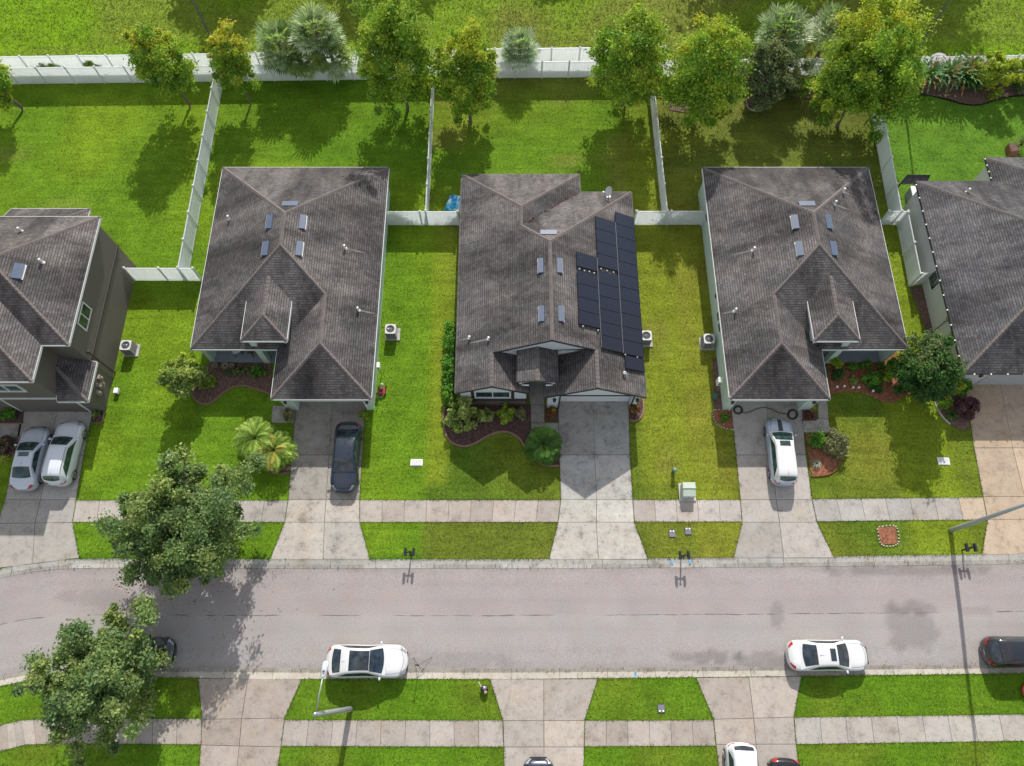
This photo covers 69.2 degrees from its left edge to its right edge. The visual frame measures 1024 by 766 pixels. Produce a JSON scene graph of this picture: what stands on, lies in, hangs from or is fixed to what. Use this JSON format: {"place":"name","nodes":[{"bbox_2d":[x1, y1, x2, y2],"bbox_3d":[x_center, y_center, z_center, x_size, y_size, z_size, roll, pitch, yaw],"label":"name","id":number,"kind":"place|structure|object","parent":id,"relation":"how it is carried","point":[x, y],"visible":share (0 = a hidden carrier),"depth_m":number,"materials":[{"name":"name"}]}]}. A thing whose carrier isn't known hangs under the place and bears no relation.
{"place":"outdoors","nodes":[
{"label":"outdoors","id":0,"kind":"place"},
{"bbox_2d":[0,412,91,567],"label":"driveway","id":1,"kind":"structure","parent":0,"point":[36,525],"depth_m":50.24,"materials":[{"name":"concrete"}]},
{"bbox_2d":[9,427,52,490],"bbox_3d":[-33.194,5.114,51.062,2.151,1.511,4.538,-1,68,0],"label":"parked car","id":2,"kind":"object","parent":1,"relation":"on","point":[30,454],"visible":0.96,"depth_m":50.52,"materials":[{"name":"silver metal"}]},
{"bbox_2d":[41,421,87,486],"bbox_3d":[-30.914,4.746,51.136,2.170,1.652,4.656,2,68,1],"label":"parked car","id":3,"kind":"object","parent":1,"relation":"on","point":[59,465],"visible":1,"depth_m":50.56,"materials":[{"name":"silver metal"}]},
{"bbox_2d":[0,718,201,750],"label":"pavement","id":4,"kind":"structure","parent":0,"point":[160,731],"depth_m":45.26,"materials":[{"name":"concrete"}]},
{"bbox_2d":[73,500,287,521],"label":"pavement","id":5,"kind":"structure","parent":0,"point":[267,511],"depth_m":50.42,"materials":[{"name":"concrete"}]},
{"bbox_2d":[198,678,300,765],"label":"driveway","id":6,"kind":"structure","parent":0,"point":[242,722],"depth_m":45.56,"materials":[{"name":"concrete"}]},
{"bbox_2d":[270,402,369,558],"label":"driveway","id":7,"kind":"structure","parent":0,"point":[322,520],"depth_m":50.74,"materials":[{"name":"concrete"}]},
{"bbox_2d":[328,421,362,492],"bbox_3d":[-11.440,5.017,51.102,2.188,1.511,5.000,0,68,0],"label":"parked car","id":8,"kind":"object","parent":7,"relation":"on","point":[345,467],"visible":1,"depth_m":50.50,"materials":[{"name":"blue paint"}]},
{"bbox_2d":[281,720,503,746],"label":"pavement","id":9,"kind":"structure","parent":0,"point":[430,733],"depth_m":45.26,"materials":[{"name":"concrete"}]},
{"bbox_2d":[360,500,560,521],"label":"pavement","id":10,"kind":"structure","parent":0,"point":[461,510],"depth_m":50.42,"materials":[{"name":"concrete"}]},
{"bbox_2d":[0,0,1023,765],"bbox_3d":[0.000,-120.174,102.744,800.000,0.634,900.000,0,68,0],"label":"ground","id":11,"kind":"structure","parent":0,"point":[120,160],"depth_m":56.81,"materials":[{"name":"green plant"}]},
{"bbox_2d":[0,59,23,114],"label":"maple tree","id":12,"kind":"object","parent":11,"relation":"on","point":[6,99],"visible":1,"depth_m":60.96,"materials":[{"name":"green plant"}]},
{"bbox_2d":[0,208,136,411],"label":"house","id":13,"kind":"structure","parent":11,"relation":"on","point":[66,282],"depth_m":50.20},
{"bbox_2d":[2,399,88,411],"bbox_3d":[-32.600,1.571,52.005,4.700,2.430,0.070,0,68,0],"label":"garage door","id":14,"kind":"structure","parent":13,"relation":"in","point":[25,405],"depth_m":51.92,"materials":[{"name":"beige paint"}]},
{"bbox_2d":[77,301,91,331],"bbox_3d":[-29.077,-4.528,50.515,0.054,1.200,1.700,0,68,0],"label":"window","id":15,"kind":"structure","parent":13,"relation":"in","point":[85,311],"depth_m":50.51,"materials":[{"name":"white glass"}]},
{"bbox_2d":[11,592,176,765],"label":"street oak","id":16,"kind":"object","parent":11,"relation":"on","point":[113,666],"visible":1,"depth_m":41.18,"materials":[{"name":"green plant"}]},
{"bbox_2d":[0,52,211,67],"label":"fence","id":17,"kind":"object","parent":11,"relation":"on","point":[75,60],"visible":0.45,"depth_m":63.80,"materials":[{"name":"plastic"}]},
{"bbox_2d":[6,65,213,84],"bbox_3d":[-36.628,-26.427,63.617,22.509,2.000,0.160,-1,68,0],"label":"fence","id":18,"kind":"object","parent":11,"relation":"on","point":[68,75],"visible":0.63,"depth_m":63.66,"materials":[{"name":"plastic"}]},
{"bbox_2d":[119,340,140,356],"bbox_3d":[-28.081,-2.576,54.482,1.080,1.001,0.980,0,68,0],"label":"air conditioner","id":19,"kind":"object","parent":11,"relation":"on","point":[129,348],"visible":1,"depth_m":54.26,"materials":[{"name":"metal"}]},
{"bbox_2d":[116,18,199,107],"bbox_3d":[-28.391,-25.573,59.906,5.721,8.457,5.060,35,72,13],"label":"maple tree","id":20,"kind":"object","parent":11,"relation":"on","point":[153,51],"visible":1,"depth_m":58.19,"materials":[{"name":"green plant"}]},
{"bbox_2d":[122,266,201,280],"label":"fence","id":21,"kind":"object","parent":11,"relation":"on","point":[163,274],"visible":1,"depth_m":56.29,"materials":[{"name":"plastic"}]},
{"bbox_2d":[87,442,269,601],"bbox_3d":[-20.357,8.640,46.127,10.760,8.268,9.424,0,68,0],"label":"street oak","id":22,"kind":"object","parent":11,"relation":"on","point":[178,532],"visible":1,"depth_m":44.17,"materials":[{"name":"green plant"}]},
{"bbox_2d":[176,71,221,267],"bbox_3d":[-25.050,-17.450,59.971,0.160,2.000,19.883,0,68,0],"label":"fence","id":23,"kind":"object","parent":11,"relation":"on","point":[192,219],"visible":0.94,"depth_m":59.58,"materials":[{"name":"plastic"}]},
{"bbox_2d":[199,16,262,103],"bbox_3d":[-22.613,-25.555,60.160,4.200,7.970,4.375,-35,72,-13],"label":"maple tree","id":24,"kind":"object","parent":11,"relation":"on","point":[229,58],"visible":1,"depth_m":58.65,"materials":[{"name":"green plant"}]},
{"bbox_2d":[191,363,270,404],"bbox_3d":[-20.346,0.055,53.900,5.921,0.120,3.246,0,68,0],"label":"planting bed","id":25,"kind":"object","parent":11,"relation":"on","point":[225,383],"visible":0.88,"depth_m":53.90,"materials":[{"name":"soil"}]},
{"bbox_2d":[155,352,209,400],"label":"citrus tree","id":26,"kind":"object","parent":25,"relation":"on","point":[179,379],"visible":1,"depth_m":51.40,"materials":[{"name":"green plant"}]},
{"bbox_2d":[232,416,279,459],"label":"pygmy palm","id":27,"kind":"object","parent":11,"relation":"on","point":[251,434],"visible":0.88,"depth_m":50.80,"materials":[{"name":"green plant"}]},
{"bbox_2d":[256,429,298,473],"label":"pygmy palm","id":28,"kind":"object","parent":11,"relation":"on","point":[278,455],"visible":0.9,"depth_m":50.59,"materials":[{"name":"green plant"}]},
{"bbox_2d":[253,17,304,75],"bbox_3d":[-19.430,-28.304,62.610,4.468,5.378,4.694,-18,69,-7],"label":"fan palm","id":29,"kind":"object","parent":11,"relation":"on","point":[269,33],"visible":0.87,"depth_m":61.59,"materials":[{"name":"green plant"}]},
{"bbox_2d":[190,167,389,409],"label":"house","id":30,"kind":"structure","parent":11,"relation":"on","point":[292,284],"depth_m":52.26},
{"bbox_2d":[275,34,315,80],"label":"fan palm","id":31,"kind":"object","parent":11,"relation":"on","point":[302,68],"visible":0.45,"depth_m":62.42,"materials":[{"name":"green plant"}]},
{"bbox_2d":[286,0,346,60],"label":"fan palm","id":32,"kind":"object","parent":11,"relation":"on","point":[309,18],"visible":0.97,"depth_m":60.63,"materials":[{"name":"green plant"}]},
{"bbox_2d":[226,62,430,81],"bbox_3d":[-16.077,-26.754,63.749,18.588,2.000,0.160,-1,68,0],"label":"fence","id":33,"kind":"object","parent":11,"relation":"on","point":[259,71],"visible":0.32,"depth_m":64.09,"materials":[{"name":"plastic"}]},
{"bbox_2d":[306,27,354,84],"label":"fan palm","id":34,"kind":"object","parent":11,"relation":"on","point":[322,65],"visible":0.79,"depth_m":61.81,"materials":[{"name":"green plant"}]},
{"bbox_2d":[313,661,352,716],"bbox_3d":[-9.796,17.311,42.035,0.353,9.280,2.746,8,68,3],"label":"street lamp","id":35,"kind":"object","parent":11,"relation":"on","point":[325,665],"visible":1,"depth_m":38.36,"materials":[{"name":"grey metal"}]},
{"bbox_2d":[385,324,400,340],"bbox_3d":[-8.886,-3.792,54.975,1.080,1.001,0.980,0,68,0],"label":"air conditioner","id":36,"kind":"object","parent":11,"relation":"on","point":[392,332],"visible":1,"depth_m":54.67,"materials":[{"name":"metal"}]},
{"bbox_2d":[346,0,440,121],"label":"maple tree","id":37,"kind":"object","parent":11,"relation":"on","point":[393,24],"visible":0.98,"depth_m":56.33,"materials":[{"name":"green plant"}]},
{"bbox_2d":[386,210,459,225],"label":"fence","id":38,"kind":"object","parent":11,"relation":"on","point":[419,217],"visible":0.88,"depth_m":58.08,"materials":[{"name":"plastic"}]},
{"bbox_2d":[424,61,434,211],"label":"fence","id":39,"kind":"object","parent":11,"relation":"on","point":[430,132],"visible":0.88,"depth_m":60.45,"materials":[{"name":"plastic"}]},
{"bbox_2d":[429,15,500,126],"bbox_3d":[-3.649,-24.213,58.645,5.540,9.775,5.982,0,68,0],"label":"maple tree","id":40,"kind":"object","parent":11,"relation":"on","point":[467,89],"visible":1,"depth_m":57.37,"materials":[{"name":"green plant"}]},
{"bbox_2d":[443,405,558,466],"bbox_3d":[-0.818,3.695,52.421,8.262,0.120,4.586,0,68,0],"label":"planting bed","id":41,"kind":"object","parent":11,"relation":"on","point":[519,429],"visible":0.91,"depth_m":52.57,"materials":[{"name":"soil"}]},
{"bbox_2d":[443,394,477,433],"bbox_3d":[-3.618,2.033,52.032,2.533,2.154,3.233,0,68,0],"label":"shrub","id":42,"kind":"object","parent":41,"relation":"on","point":[466,412],"visible":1,"depth_m":51.80,"materials":[{"name":"green plant"}]},
{"bbox_2d":[495,402,515,424],"bbox_3d":[-0.500,2.215,52.550,1.280,1.009,1.575,41,74,15],"label":"shrub","id":43,"kind":"object","parent":41,"relation":"on","point":[504,413],"visible":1,"depth_m":52.34,"materials":[{"name":"green plant"}]},
{"bbox_2d":[524,426,562,465],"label":"pygmy palm","id":44,"kind":"object","parent":41,"relation":"on","point":[543,444],"visible":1,"depth_m":50.99,"materials":[{"name":"green plant"}]},
{"bbox_2d":[0,554,1023,578],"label":"kerb","id":45,"kind":"structure","parent":11,"relation":"on","point":[898,560],"depth_m":49.17,"materials":[{"name":"concrete"}]},
{"bbox_2d":[0,665,1023,685],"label":"kerb","id":46,"kind":"structure","parent":11,"relation":"on","point":[434,673],"depth_m":46.62,"materials":[{"name":"concrete"}]},
{"bbox_2d":[3,539,1023,679],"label":"fallen leaves","id":47,"kind":"object","parent":11,"relation":"on","point":[501,569],"visible":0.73,"depth_m":48.47,"materials":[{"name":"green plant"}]},
{"bbox_2d":[500,25,540,71],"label":"fan palm","id":48,"kind":"object","parent":11,"relation":"on","point":[514,39],"visible":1,"depth_m":62.71,"materials":[{"name":"green plant"}]},
{"bbox_2d":[435,60,605,78],"bbox_3d":[2.574,-27.005,63.851,18.704,2.000,0.160,-1,68,0],"label":"fence","id":49,"kind":"object","parent":11,"relation":"on","point":[551,69],"visible":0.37,"depth_m":63.91,"materials":[{"name":"plastic"}]},
{"bbox_2d":[454,174,646,407],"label":"house","id":50,"kind":"structure","parent":11,"relation":"on","point":[548,295],"depth_m":51.70,"materials":[{"name":"grey"}]},
{"bbox_2d":[474,391,510,397],"bbox_3d":[-1.350,0.811,51.747,2.500,1.250,0.074,0,68,0],"label":"window","id":51,"kind":"structure","parent":50,"relation":"in","point":[478,394],"depth_m":51.77,"materials":[{"name":"white glass"}]},
{"bbox_2d":[560,396,629,400],"bbox_3d":[5.885,0.850,52.357,4.930,2.320,0.070,0,68,0],"label":"garage door","id":52,"kind":"structure","parent":50,"relation":"in","point":[563,398],"depth_m":52.89,"materials":[{"name":"metal"}]},
{"bbox_2d":[438,45,666,61],"bbox_3d":[3.411,-28.401,64.418,19.703,2.000,0.160,-1,68,0],"label":"fence","id":53,"kind":"object","parent":11,"relation":"on","point":[563,54],"visible":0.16,"depth_m":64.27,"materials":[{"name":"plastic"}]},
{"bbox_2d":[583,0,673,112],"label":"maple tree","id":54,"kind":"object","parent":11,"relation":"on","point":[630,58],"visible":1,"depth_m":57.21,"materials":[{"name":"green plant"}]},
{"bbox_2d":[650,93,668,210],"bbox_3d":[11.945,-20.013,61.012,0.160,2.000,15.276,-1,68,0],"label":"fence","id":55,"kind":"object","parent":11,"relation":"on","point":[659,161],"visible":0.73,"depth_m":60.38,"materials":[{"name":"plastic"}]},
{"bbox_2d":[634,210,705,225],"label":"fence","id":56,"kind":"object","parent":11,"relation":"on","point":[671,217],"visible":0.94,"depth_m":58.13,"materials":[{"name":"plastic"}]},
{"bbox_2d":[678,482,695,500],"bbox_3d":[11.985,7.338,50.510,1.120,0.940,1.220,0,68,0],"label":"transformer box","id":57,"kind":"object","parent":11,"relation":"on","point":[687,491],"visible":1,"depth_m":50.23,"materials":[{"name":"metal"}]},
{"bbox_2d":[699,334,714,349],"bbox_3d":[14.451,-3.060,54.678,1.080,1.001,0.980,0,68,0],"label":"air conditioner","id":58,"kind":"object","parent":11,"relation":"on","point":[706,341],"visible":1,"depth_m":54.35,"materials":[{"name":"metal"}]},
{"bbox_2d":[657,9,760,129],"bbox_3d":[15.206,-24.231,58.311,7.117,10.409,8.181,-34,72,-13],"label":"maple tree","id":59,"kind":"object","parent":11,"relation":"on","point":[709,60],"visible":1,"depth_m":55.92,"materials":[{"name":"green plant"}]},
{"bbox_2d":[712,358,721,408],"bbox_3d":[14.934,0.015,53.942,0.612,0.070,4.014,4,68,1],"label":"planting bed","id":60,"kind":"object","parent":11,"relation":"on","point":[717,402],"visible":0.64,"depth_m":53.79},
{"bbox_2d":[712,409,733,429],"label":"planting bed","id":61,"kind":"object","parent":11,"relation":"on","point":[717,418],"visible":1,"depth_m":52.88,"materials":[{"name":"brown soil"}]},
{"bbox_2d":[658,57,829,75],"bbox_3d":[21.313,-27.233,63.944,18.648,2.000,0.160,-1,68,0],"label":"fence","id":62,"kind":"object","parent":11,"relation":"on","point":[817,62],"visible":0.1,"depth_m":63.78,"materials":[{"name":"plastic"}]},
{"bbox_2d":[666,75,843,114],"bbox_3d":[22.079,-24.784,64.013,17.363,0.070,4.523,0,68,0],"label":"planting bed","id":63,"kind":"object","parent":11,"relation":"on","point":[672,108],"visible":0.12,"depth_m":63.93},
{"bbox_2d":[746,96,764,110],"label":"planting bed","id":64,"kind":"object","parent":11,"relation":"on","point":[749,104],"visible":0.45,"depth_m":63.61,"materials":[{"name":"soil"}]},
{"bbox_2d":[734,34,813,112],"bbox_3d":[21.298,-25.087,61.038,6.823,6.000,5.160,0,68,0],"label":"olive tree","id":65,"kind":"object","parent":64,"relation":"on","point":[778,74],"visible":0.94,"depth_m":60.26,"materials":[{"name":"green plant"}]},
{"bbox_2d":[754,1,814,64],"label":"fan palm","id":66,"kind":"object","parent":11,"relation":"on","point":[786,20],"visible":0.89,"depth_m":61.09,"materials":[{"name":"green plant"}]},
{"bbox_2d":[698,167,908,409],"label":"house","id":67,"kind":"structure","parent":11,"relation":"on","point":[802,288],"depth_m":52.32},
{"bbox_2d":[805,433,841,476],"bbox_3d":[21.978,5.011,51.887,2.639,0.120,3.176,0,68,0],"label":"planting bed","id":68,"kind":"object","parent":11,"relation":"on","point":[828,463],"visible":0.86,"depth_m":51.69,"materials":[{"name":"soil"}]},
{"bbox_2d":[821,427,850,459],"bbox_3d":[22.623,4.261,51.548,2.217,1.567,2.132,38,73,14],"label":"shrub","id":69,"kind":"object","parent":68,"relation":"on","point":[836,446],"visible":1,"depth_m":51.26,"materials":[{"name":"green plant"}]},
{"bbox_2d":[807,0,851,57],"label":"fan palm","id":70,"kind":"object","parent":11,"relation":"on","point":[822,21],"visible":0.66,"depth_m":62.16,"materials":[{"name":"green plant"}]},
{"bbox_2d":[801,0,943,143],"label":"maple tree","id":71,"kind":"object","parent":11,"relation":"on","point":[855,80],"visible":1,"depth_m":56.08,"materials":[{"name":"green plant"}]},
{"bbox_2d":[827,353,920,401],"bbox_3d":[27.044,-0.451,54.132,8.219,0.070,3.992,0,68,0],"label":"planting bed","id":72,"kind":"object","parent":11,"relation":"on","point":[887,394],"visible":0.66,"depth_m":53.84,"materials":[{"name":"soil"}]},
{"bbox_2d":[860,370,884,388],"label":"shrub","id":73,"kind":"object","parent":72,"relation":"on","point":[874,378],"visible":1,"depth_m":53.32,"materials":[{"name":"green plant"}]},
{"bbox_2d":[875,356,902,382],"bbox_3d":[27.290,-1.078,53.255,1.942,2.145,1.862,0,68,0],"label":"shrub","id":74,"kind":"object","parent":72,"relation":"on","point":[889,366],"visible":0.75,"depth_m":53.09,"materials":[{"name":"green plant"}]},
{"bbox_2d":[890,328,967,406],"bbox_3d":[28.605,-1.120,51.414,4.322,5.793,5.123,-28,71,-11],"label":"magnolia tree","id":75,"kind":"object","parent":72,"relation":"on","point":[935,372],"visible":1,"depth_m":50.34,"materials":[{"name":"green plant"}]},
{"bbox_2d":[871,68,903,224],"bbox_3d":[30.455,-20.133,61.061,0.160,2.000,15.608,2,68,1],"label":"fence","id":76,"kind":"object","parent":11,"relation":"on","point":[890,182],"visible":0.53,"depth_m":59.81,"materials":[{"name":"plastic"}]},
{"bbox_2d":[877,525,899,546],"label":"planting bed","id":77,"kind":"object","parent":11,"relation":"on","point":[887,535],"visible":1,"depth_m":49.76,"materials":[{"name":"soil"}]},
{"bbox_2d":[881,210,909,224],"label":"fence","id":78,"kind":"object","parent":11,"relation":"on","point":[889,217],"visible":0.91,"depth_m":58.12,"materials":[{"name":"plastic"}]},
{"bbox_2d":[896,211,921,286],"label":"fence","id":79,"kind":"object","parent":11,"relation":"on","point":[909,251],"visible":1,"depth_m":57.07,"materials":[{"name":"plastic"}]},
{"bbox_2d":[910,286,933,338],"bbox_3d":[31.317,-4.661,55.841,1.687,0.070,6.129,0,68,0],"label":"planting bed","id":80,"kind":"object","parent":11,"relation":"on","point":[918,295],"visible":0.43,"depth_m":56.30,"materials":[{"name":"soil"}]},
{"bbox_2d":[877,54,1023,73],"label":"fence","id":81,"kind":"object","parent":11,"relation":"on","point":[962,56],"visible":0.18,"depth_m":63.45,"materials":[{"name":"plastic"}]},
{"bbox_2d":[934,394,968,429],"bbox_3d":[31.539,1.640,53.256,2.488,0.120,3.623,0,68,0],"label":"planting bed","id":82,"kind":"object","parent":11,"relation":"on","point":[961,423],"visible":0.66,"depth_m":52.92,"materials":[{"name":"brown soil"}]},
{"bbox_2d":[954,395,980,419],"bbox_3d":[32.341,1.704,52.566,1.866,1.400,1.985,0,68,0],"label":"shrub","id":83,"kind":"object","parent":82,"relation":"on","point":[968,407],"visible":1,"depth_m":52.34,"materials":[{"name":"purple plant"}]},
{"bbox_2d":[903,157,1023,384],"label":"house","id":84,"kind":"structure","parent":11,"relation":"on","point":[969,238],"depth_m":53.42,"materials":[{"name":"grey"}]},
{"bbox_2d":[975,375,1023,384],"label":"garage door","id":85,"kind":"structure","parent":84,"relation":"in","point":[990,379],"depth_m":53.16,"materials":[{"name":"metal"}]},
{"bbox_2d":[918,72,1023,105],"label":"planting bed","id":86,"kind":"object","parent":11,"relation":"on","point":[970,97],"visible":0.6,"depth_m":64.05,"materials":[{"name":"brown soil"}]},
{"bbox_2d":[917,54,949,92],"bbox_3d":[35.570,-26.167,63.176,3.332,2.660,3.470,-20,69,-8],"label":"banana plant","id":87,"kind":"object","parent":86,"relation":"on","point":[934,68],"visible":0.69,"depth_m":62.72,"materials":[{"name":"green plant"}]},
{"bbox_2d":[932,52,969,94],"bbox_3d":[37.202,-26.312,63.164,3.695,2.791,3.761,0,68,0],"label":"banana plant","id":88,"kind":"object","parent":86,"relation":"on","point":[950,70],"visible":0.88,"depth_m":62.71,"materials":[{"name":"green plant"}]},
{"bbox_2d":[947,54,985,96],"bbox_3d":[38.496,-26.176,63.074,3.884,2.856,4.010,0,68,0],"label":"banana plant","id":89,"kind":"object","parent":86,"relation":"on","point":[968,69],"visible":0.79,"depth_m":62.62,"materials":[{"name":"green plant"}]},
{"bbox_2d":[969,49,1023,99],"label":"shrub","id":90,"kind":"object","parent":86,"relation":"on","point":[999,66],"visible":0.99,"depth_m":62.10,"materials":[{"name":"green plant"}]},
{"bbox_2d":[948,503,1023,532],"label":"street lamp","id":91,"kind":"object","parent":11,"relation":"on","point":[978,520],"visible":1,"depth_m":46.24,"materials":[{"name":"grey metal"}]},
{"bbox_2d":[0,564,1023,675],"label":"road","id":92,"kind":"structure","parent":0,"point":[658,617],"depth_m":47.92,"materials":[{"name":"asphalt"}]},
{"bbox_2d":[126,633,176,667],"bbox_3d":[-23.462,16.804,46.369,4.614,1.511,2.188,0,68,0],"label":"parked car","id":93,"kind":"object","parent":92,"relation":"on","point":[169,643],"visible":0.18,"depth_m":46.42,"materials":[{"name":"blue paint"}]},
{"bbox_2d":[326,641,408,680],"bbox_3d":[-9.019,17.253,46.077,5.032,1.715,2.298,0,68,0],"label":"parked car","id":94,"kind":"object","parent":92,"relation":"on","point":[389,661],"visible":0.99,"depth_m":45.63,"materials":[{"name":"white paint"}]},
{"bbox_2d":[785,637,868,673],"bbox_3d":[19.740,16.979,46.298,5.006,1.511,2.206,0,68,0],"label":"parked car","id":95,"kind":"object","parent":92,"relation":"on","point":[846,655],"visible":1,"depth_m":45.93,"materials":[{"name":"white paint"}]},
{"bbox_2d":[980,636,1023,668],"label":"parked car","id":96,"kind":"object","parent":92,"relation":"on","point":[999,652],"visible":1,"depth_m":45.75,"materials":[{"name":"black paint"}]},
{"bbox_2d":[490,679,596,765],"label":"driveway","id":97,"kind":"structure","parent":0,"point":[544,717],"depth_m":45.60,"materials":[{"name":"concrete"}]},
{"bbox_2d":[529,382,558,434],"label":"path","id":98,"kind":"structure","parent":0,"point":[536,395],"depth_m":53.26,"materials":[{"name":"concrete"}]},
{"bbox_2d":[550,400,646,558],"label":"driveway","id":99,"kind":"structure","parent":0,"point":[596,517],"depth_m":51.08,"materials":[{"name":"concrete"}]},
{"bbox_2d":[584,720,714,746],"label":"pavement","id":100,"kind":"structure","parent":0,"point":[650,733],"depth_m":45.26,"materials":[{"name":"concrete"}]},
{"bbox_2d":[633,500,741,521],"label":"pavement","id":101,"kind":"structure","parent":0,"point":[689,511],"depth_m":50.40,"materials":[{"name":"concrete"}]},
{"bbox_2d":[697,676,800,765],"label":"driveway","id":102,"kind":"structure","parent":0,"point":[757,713],"depth_m":45.70,"materials":[{"name":"concrete"}]},
{"bbox_2d":[723,742,758,765],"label":"parked car","id":103,"kind":"object","parent":102,"relation":"on","point":[739,754],"visible":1,"depth_m":43.53,"materials":[{"name":"white metal"}]},
{"bbox_2d":[767,757,800,765],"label":"parked car","id":104,"kind":"object","parent":102,"relation":"on","point":[779,761],"visible":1,"depth_m":43.85,"materials":[{"name":"paint"}]},
{"bbox_2d":[731,401,833,557],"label":"driveway","id":105,"kind":"structure","parent":0,"point":[779,522],"depth_m":50.79,"materials":[{"name":"concrete"}]},
{"bbox_2d":[763,418,798,486],"bbox_3d":[18.602,4.658,51.174,2.154,1.646,4.845,1,68,1],"label":"parked car","id":106,"kind":"object","parent":105,"relation":"on","point":[782,459],"visible":1,"depth_m":50.51,"materials":[{"name":"white metal"}]},
{"bbox_2d":[812,497,985,521],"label":"pavement","id":107,"kind":"structure","parent":0,"point":[906,509],"depth_m":50.45,"materials":[{"name":"concrete"}]},
{"bbox_2d":[794,714,1023,743],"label":"pavement","id":108,"kind":"structure","parent":0,"point":[888,729],"depth_m":45.35,"materials":[{"name":"concrete"}]},
{"bbox_2d":[966,384,1023,554],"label":"driveway","id":109,"kind":"structure","parent":0,"point":[997,424],"depth_m":51.77,"materials":[{"name":"concrete"}]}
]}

